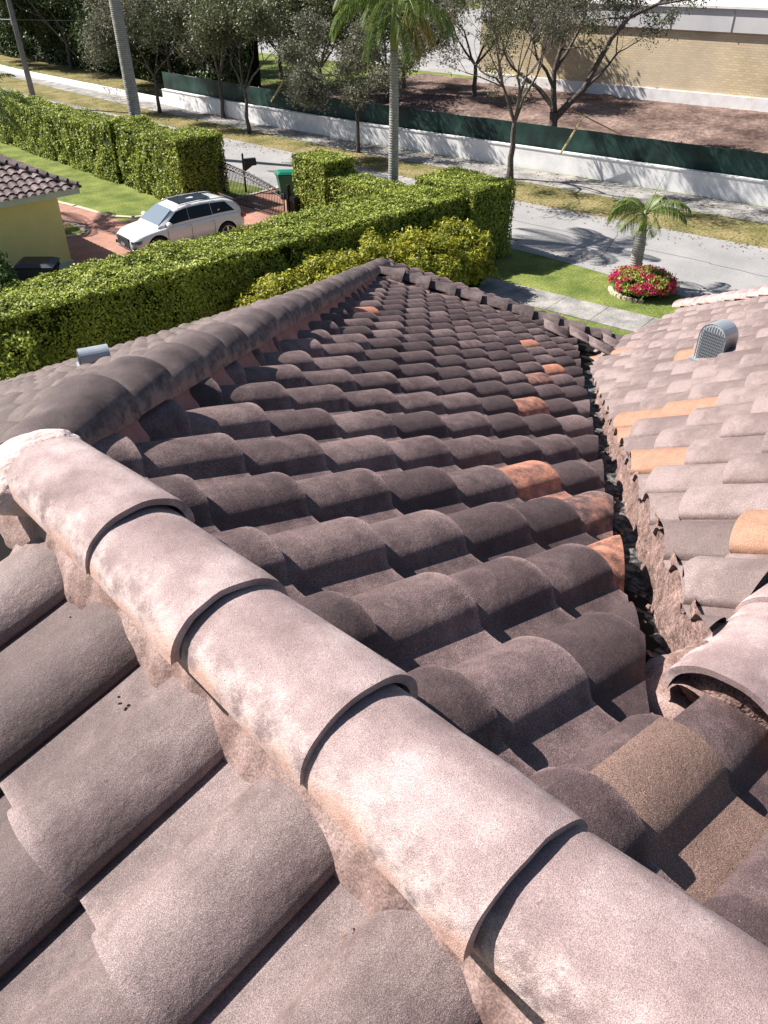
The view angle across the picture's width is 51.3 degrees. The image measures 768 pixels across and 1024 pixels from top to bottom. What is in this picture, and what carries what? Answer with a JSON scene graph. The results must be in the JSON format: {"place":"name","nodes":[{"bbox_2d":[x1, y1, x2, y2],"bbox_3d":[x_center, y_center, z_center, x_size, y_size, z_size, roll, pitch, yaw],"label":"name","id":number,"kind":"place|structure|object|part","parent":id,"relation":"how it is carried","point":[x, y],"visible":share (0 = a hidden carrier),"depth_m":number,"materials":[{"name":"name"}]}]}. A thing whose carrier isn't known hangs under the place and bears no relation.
{"place":"outdoors","nodes":[
{"label":"outdoors","id":0,"kind":"place"},
{"bbox_2d":[0,53,289,96],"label":"dry lawn","id":1,"kind":"structure","parent":0,"point":[144,86],"depth_m":72.53,"materials":[{"name":"yellow plant"}]},
{"bbox_2d":[0,0,58,60],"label":"broad tree","id":2,"kind":"object","parent":1,"relation":"on","point":[6,26],"visible":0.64,"depth_m":75.61,"materials":[{"name":"green plant"}]},
{"bbox_2d":[0,0,90,68],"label":"broad tree","id":3,"kind":"object","parent":1,"relation":"on","point":[47,26],"visible":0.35,"depth_m":75.35,"materials":[{"name":"green plant"}]},
{"bbox_2d":[26,0,163,71],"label":"broad tree","id":4,"kind":"object","parent":1,"relation":"on","point":[135,52],"visible":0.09,"depth_m":66.70,"materials":[{"name":"green plant"}]},
{"bbox_2d":[58,0,190,77],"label":"broad tree","id":5,"kind":"object","parent":1,"relation":"on","point":[168,52],"visible":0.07,"depth_m":63.65,"materials":[{"name":"green plant"}]},
{"bbox_2d":[0,0,260,87],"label":"screen planting","id":6,"kind":"object","parent":1,"relation":"on","point":[53,49],"visible":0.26,"depth_m":72.26,"materials":[{"name":"green plant"}]},
{"bbox_2d":[59,190,286,268],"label":"driveway","id":7,"kind":"structure","parent":0,"point":[98,241],"depth_m":34.11,"materials":[{"name":"red brick"}]},
{"bbox_2d":[65,224,82,234],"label":"grass island","id":8,"kind":"structure","parent":7,"relation":"on","point":[70,229],"depth_m":33.48,"materials":[{"name":"green plant"}]},
{"bbox_2d":[62,219,89,237],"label":"island kerb","id":9,"kind":"structure","parent":7,"relation":"on","point":[85,232],"depth_m":33.43,"materials":[{"name":"concrete"}]},
{"bbox_2d":[116,191,245,251],"bbox_3d":[-8.028,-11.442,31.535,5.027,1.718,2.300,-26,43,-32],"label":"parked car","id":10,"kind":"object","parent":7,"relation":"on","point":[193,215],"visible":0.87,"depth_m":30.87,"materials":[{"name":"white paint"}]},
{"bbox_3d":[-7.959,-11.245,30.490,1.055,0.492,0.184,-26,43,-32],"label":"window","id":11,"kind":"part","parent":10,"relation":"part of","materials":[{"name":"black glass"}]},
{"bbox_3d":[-7.166,-11.680,31.011,0.990,0.430,0.179,-26,43,-32],"label":"window","id":12,"kind":"part","parent":10,"relation":"part of","materials":[{"name":"black glass"}]},
{"bbox_3d":[-6.396,-12.068,31.575,1.037,0.401,0.173,-28,44,-33],"label":"window","id":13,"kind":"part","parent":10,"relation":"part of","materials":[{"name":"black glass"}]},
{"bbox_3d":[-6.318,-12.720,32.424,0.289,0.348,1.240,-26,43,-32],"label":"rear window","id":14,"kind":"part","parent":10,"relation":"part of","materials":[{"name":"grey glass"}]},
{"bbox_2d":[217,161,284,215],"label":"iron gate","id":15,"kind":"structure","parent":7,"relation":"on","point":[251,180],"depth_m":35.51,"materials":[{"name":"black metal"}]},
{"bbox_2d":[274,169,295,198],"bbox_3d":[-4.586,-15.453,37.635,1.053,1.189,0.836,-10,37,-13],"label":"wheelie bin","id":16,"kind":"object","parent":7,"relation":"on","point":[284,177],"visible":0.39,"depth_m":37.25,"materials":[{"name":"teal plastic"}]},
{"bbox_2d":[285,184,299,213],"bbox_3d":[-3.920,-13.324,34.424,0.330,1.450,0.535,-29,44,-34],"label":"gate post","id":17,"kind":"object","parent":7,"relation":"on","point":[292,202],"visible":0.74,"depth_m":34.28,"materials":[{"name":"black metal"}]},
{"bbox_2d":[257,8,480,75],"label":"parking lot","id":18,"kind":"structure","parent":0,"point":[466,63],"depth_m":87.83,"materials":[{"name":"grey asphalt"}]},
{"bbox_2d":[0,258,767,1023],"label":"tiled house","id":19,"kind":"structure","parent":0,"point":[382,640],"depth_m":1.57,"materials":[{"name":"tile"}]},
{"bbox_2d":[0,87,767,297],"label":"road","id":20,"kind":"structure","parent":0,"point":[696,275],"depth_m":31.96,"materials":[{"name":"grey asphalt"}]},
{"bbox_2d":[404,180,766,276],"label":"road cracks","id":21,"kind":"object","parent":20,"relation":"on","point":[624,244],"visible":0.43,"depth_m":31.89,"materials":[{"name":"grey asphalt"}]},
{"bbox_2d":[0,3,767,334],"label":"ground","id":22,"kind":"structure","parent":0,"point":[514,267],"depth_m":35.67,"materials":[{"name":"green plant"}]},
{"bbox_2d":[0,250,22,291],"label":"dark shrub","id":23,"kind":"object","parent":22,"relation":"on","point":[7,274],"visible":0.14,"depth_m":21.52,"materials":[{"name":"green plant"}]},
{"bbox_2d":[0,72,29,152],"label":"yard palm","id":24,"kind":"object","parent":22,"relation":"on","point":[8,123],"visible":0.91,"depth_m":32.93,"materials":[{"name":"green plant"}]},
{"bbox_2d":[6,0,35,95],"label":"utility pole","id":25,"kind":"object","parent":22,"relation":"on","point":[12,17],"visible":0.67,"depth_m":56.73,"materials":[{"name":"grey wood"}]},
{"bbox_2d":[31,4,109,94],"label":"guy wire","id":26,"kind":"object","parent":25,"relation":"attached to","point":[69,48],"visible":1,"depth_m":58.54,"materials":[{"name":"grey metal"}]},
{"bbox_2d":[0,6,411,20],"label":"overhead cable","id":27,"kind":"object","parent":25,"relation":"attached to","point":[141,20],"visible":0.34,"depth_m":55.56,"materials":[{"name":"grey metal"}]},
{"bbox_2d":[0,323,58,380],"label":"round shrub","id":28,"kind":"object","parent":22,"relation":"on","point":[16,359],"visible":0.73,"depth_m":19.05,"materials":[{"name":"green plant"}]},
{"bbox_2d":[12,256,60,281],"bbox_3d":[-11.664,-7.942,27.067,1.339,1.190,1.078,-3,36,-4],"label":"wheelie bin","id":29,"kind":"object","parent":22,"relation":"on","point":[27,267],"visible":0.57,"depth_m":26.50,"materials":[{"name":"black plastic"}]},
{"bbox_2d":[0,154,81,283],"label":"neighbour house","id":30,"kind":"structure","parent":22,"relation":"on","point":[31,223],"depth_m":27.57,"materials":[{"name":"yellow paint"}]},
{"bbox_2d":[0,86,170,198],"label":"clipped hedge","id":31,"kind":"object","parent":22,"relation":"on","point":[113,148],"visible":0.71,"depth_m":41.00,"materials":[{"name":"green plant"}]},
{"bbox_2d":[109,0,140,116],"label":"utility pole","id":32,"kind":"object","parent":22,"relation":"on","point":[125,59],"visible":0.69,"depth_m":42.78,"materials":[{"name":"grey concrete"}]},
{"bbox_2d":[58,186,278,218],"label":"driveway kerb","id":33,"kind":"structure","parent":22,"relation":"on","point":[96,212],"depth_m":35.98,"materials":[{"name":"concrete"}]},
{"bbox_2d":[148,125,229,200],"bbox_3d":[-8.907,-15.875,36.675,2.692,3.108,2.614,-29,44,-34],"label":"clipped hedge","id":34,"kind":"object","parent":22,"relation":"on","point":[186,158],"visible":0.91,"depth_m":35.86,"materials":[{"name":"green plant"}]},
{"bbox_2d":[0,183,466,366],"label":"clipped hedge","id":35,"kind":"object","parent":22,"relation":"on","point":[110,303],"visible":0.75,"depth_m":22.66,"materials":[{"name":"green plant"}]},
{"bbox_2d":[241,153,256,191],"bbox_3d":[-6.457,-16.328,38.358,0.679,1.780,0.260,-18,39,-23],"label":"mailbox","id":36,"kind":"object","parent":22,"relation":"on","point":[247,163],"visible":0.9,"depth_m":38.05,"materials":[{"name":"grey paint"}]},
{"bbox_2d":[224,265,317,310],"bbox_3d":[-2.985,-5.913,23.213,3.374,2.346,3.556,-29,44,-34],"label":"golden shrub","id":37,"kind":"object","parent":22,"relation":"on","point":[278,284],"visible":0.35,"depth_m":22.73,"materials":[{"name":"green plant"}]},
{"bbox_2d":[268,2,353,79],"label":"broad tree","id":38,"kind":"object","parent":22,"relation":"on","point":[280,69],"depth_m":68.53,"materials":[{"name":"green plant"}]},
{"bbox_2d":[291,148,355,211],"bbox_3d":[-2.555,-13.849,34.095,2.019,2.783,2.400,-29,44,-34],"label":"clipped hedge","id":39,"kind":"object","parent":22,"relation":"on","point":[313,171],"visible":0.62,"depth_m":33.27,"materials":[{"name":"green plant"}]},
{"bbox_2d":[291,249,359,286],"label":"golden shrub","id":40,"kind":"object","parent":22,"relation":"on","point":[314,269],"visible":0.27,"depth_m":23.41,"materials":[{"name":"green plant"}]},
{"bbox_2d":[326,170,412,206],"bbox_3d":[-0.257,-12.233,32.279,1.902,2.262,4.789,-29,44,-34],"label":"clipped hedge","id":41,"kind":"object","parent":22,"relation":"on","point":[345,186],"visible":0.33,"depth_m":32.08,"materials":[{"name":"green plant"}]},
{"bbox_2d":[336,226,425,271],"bbox_3d":[-0.283,-7.403,25.010,3.466,2.693,3.285,-29,44,-34],"label":"golden shrub","id":42,"kind":"object","parent":22,"relation":"on","point":[368,251],"visible":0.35,"depth_m":24.42,"materials":[{"name":"green plant"}]},
{"bbox_2d":[0,65,767,206],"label":"boundary wall","id":43,"kind":"structure","parent":22,"relation":"on","point":[741,189],"depth_m":43.75,"materials":[{"name":"white paint"}]},
{"bbox_2d":[162,72,767,179],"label":"screen fence","id":44,"kind":"object","parent":43,"relation":"on","point":[744,163],"visible":0.6,"depth_m":42.57,"materials":[{"name":"green fabric"}]},
{"bbox_2d":[271,77,285,101],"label":"timber prop","id":45,"kind":"object","parent":44,"relation":"attached to","point":[280,85],"visible":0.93,"depth_m":51.28,"materials":[{"name":"brown wood"}]},
{"bbox_2d":[559,114,585,153],"bbox_3d":[9.374,-18.791,39.778,0.100,2.021,1.302,-24,42,-30],"label":"timber prop","id":46,"kind":"object","parent":44,"relation":"attached to","point":[573,132],"visible":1,"depth_m":39.71,"materials":[{"name":"beige wood"}]},
{"bbox_2d":[329,0,465,184],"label":"royal palm","id":47,"kind":"object","parent":22,"relation":"on","point":[379,24],"visible":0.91,"depth_m":29.44,"materials":[{"name":"green plant"}]},
{"bbox_2d":[383,226,476,287],"bbox_3d":[1.326,-8.086,26.069,3.785,2.581,3.273,-29,44,-34],"label":"golden shrub","id":48,"kind":"object","parent":22,"relation":"on","point":[435,257],"visible":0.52,"depth_m":25.34,"materials":[{"name":"green plant"}]},
{"bbox_2d":[423,216,499,287],"bbox_3d":[2.441,-8.814,27.138,3.003,2.528,3.290,-1,35,-1],"label":"golden shrub","id":49,"kind":"object","parent":22,"relation":"on","point":[477,245],"visible":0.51,"depth_m":26.46,"materials":[{"name":"green plant"}]},
{"bbox_2d":[414,165,516,259],"bbox_3d":[3.008,-11.300,30.375,2.621,2.925,3.325,-29,44,-34],"label":"clipped hedge","id":50,"kind":"object","parent":22,"relation":"on","point":[489,199],"visible":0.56,"depth_m":29.42,"materials":[{"name":"green plant"}]},
{"bbox_2d":[477,0,767,111],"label":"brick building","id":51,"kind":"structure","parent":22,"relation":"on","point":[712,56],"depth_m":59.16,"materials":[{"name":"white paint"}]},
{"bbox_2d":[607,263,679,302],"bbox_3d":[8.877,-7.954,27.349,2.551,0.974,2.507,-29,44,-34],"label":"flower bed","id":52,"kind":"object","parent":22,"relation":"on","point":[647,281],"visible":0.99,"depth_m":26.88,"materials":[{"name":"red plant"}]},
{"bbox_2d":[606,178,691,267],"bbox_3d":[8.809,-9.591,27.145,2.472,3.958,2.539,-29,44,-34],"label":"young palm","id":53,"kind":"object","parent":22,"relation":"on","point":[638,250],"visible":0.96,"depth_m":26.70,"materials":[{"name":"green plant"}]},
{"bbox_2d":[0,76,767,247],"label":"grass verge","id":54,"kind":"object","parent":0,"point":[528,193],"depth_m":39.79,"materials":[{"name":"green plant"}]},
{"bbox_2d":[69,0,225,112],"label":"street tree","id":55,"kind":"object","parent":54,"relation":"on","point":[100,36],"visible":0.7,"depth_m":53.59,"materials":[{"name":"green plant"}]},
{"bbox_2d":[172,0,326,133],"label":"street tree","id":56,"kind":"object","parent":54,"relation":"on","point":[244,19],"visible":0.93,"depth_m":47.18,"materials":[{"name":"green plant"}]},
{"bbox_2d":[267,5,443,152],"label":"street tree","id":57,"kind":"object","parent":54,"relation":"on","point":[305,84],"visible":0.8,"depth_m":42.78,"materials":[{"name":"green plant"}]},
{"bbox_2d":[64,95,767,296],"bbox_3d":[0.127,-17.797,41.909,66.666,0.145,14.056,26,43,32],"label":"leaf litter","id":58,"kind":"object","parent":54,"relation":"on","point":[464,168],"visible":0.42,"depth_m":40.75,"materials":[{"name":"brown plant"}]},
{"bbox_2d":[389,0,613,178],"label":"street tree","id":59,"kind":"object","parent":54,"relation":"on","point":[555,27],"visible":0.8,"depth_m":35.80,"materials":[{"name":"green plant"}]},
{"bbox_2d":[0,70,767,223],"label":"pavement","id":60,"kind":"structure","parent":0,"point":[754,213],"depth_m":42.96,"materials":[{"name":"grey concrete"}]},
{"bbox_2d":[127,0,231,117],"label":"street tree","id":61,"kind":"object","parent":60,"relation":"on","point":[150,23],"visible":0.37,"depth_m":49.78,"materials":[{"name":"green plant"}]},
{"bbox_2d":[205,73,767,153],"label":"dirt lot","id":62,"kind":"structure","parent":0,"point":[729,128],"depth_m":56.23,"materials":[{"name":"brown soil"}]},
{"bbox_2d":[257,0,418,94],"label":"broad tree","id":63,"kind":"object","parent":62,"relation":"on","point":[324,7],"visible":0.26,"depth_m":57.47,"materials":[{"name":"green plant"}]},
{"bbox_2d":[328,7,442,100],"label":"broad tree","id":64,"kind":"object","parent":62,"relation":"on","point":[385,47],"visible":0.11,"depth_m":57.83,"materials":[{"name":"green plant"}]},
{"bbox_2d":[363,2,456,87],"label":"broad tree","id":65,"kind":"object","parent":62,"relation":"on","point":[403,82],"visible":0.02,"depth_m":62.92,"materials":[{"name":"green plant"}]},
{"bbox_2d":[400,0,550,96],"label":"broad tree","id":66,"kind":"object","parent":62,"relation":"on","point":[474,85],"visible":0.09,"depth_m":59.37,"materials":[{"name":"green plant"}]},
{"bbox_2d":[561,104,621,134],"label":"timber prop","id":67,"kind":"object","parent":62,"relation":"on","point":[592,120],"visible":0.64,"depth_m":47.24,"materials":[{"name":"brown wood"}]},
{"bbox_2d":[473,0,716,126],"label":"spreading tree","id":68,"kind":"object","parent":62,"relation":"on","point":[555,113],"visible":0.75,"depth_m":44.10,"materials":[{"name":"green plant"}]},
{"bbox_2d":[478,277,660,332],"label":"pavement","id":69,"kind":"structure","parent":0,"point":[625,320],"depth_m":26.43,"materials":[{"name":"grey concrete"}]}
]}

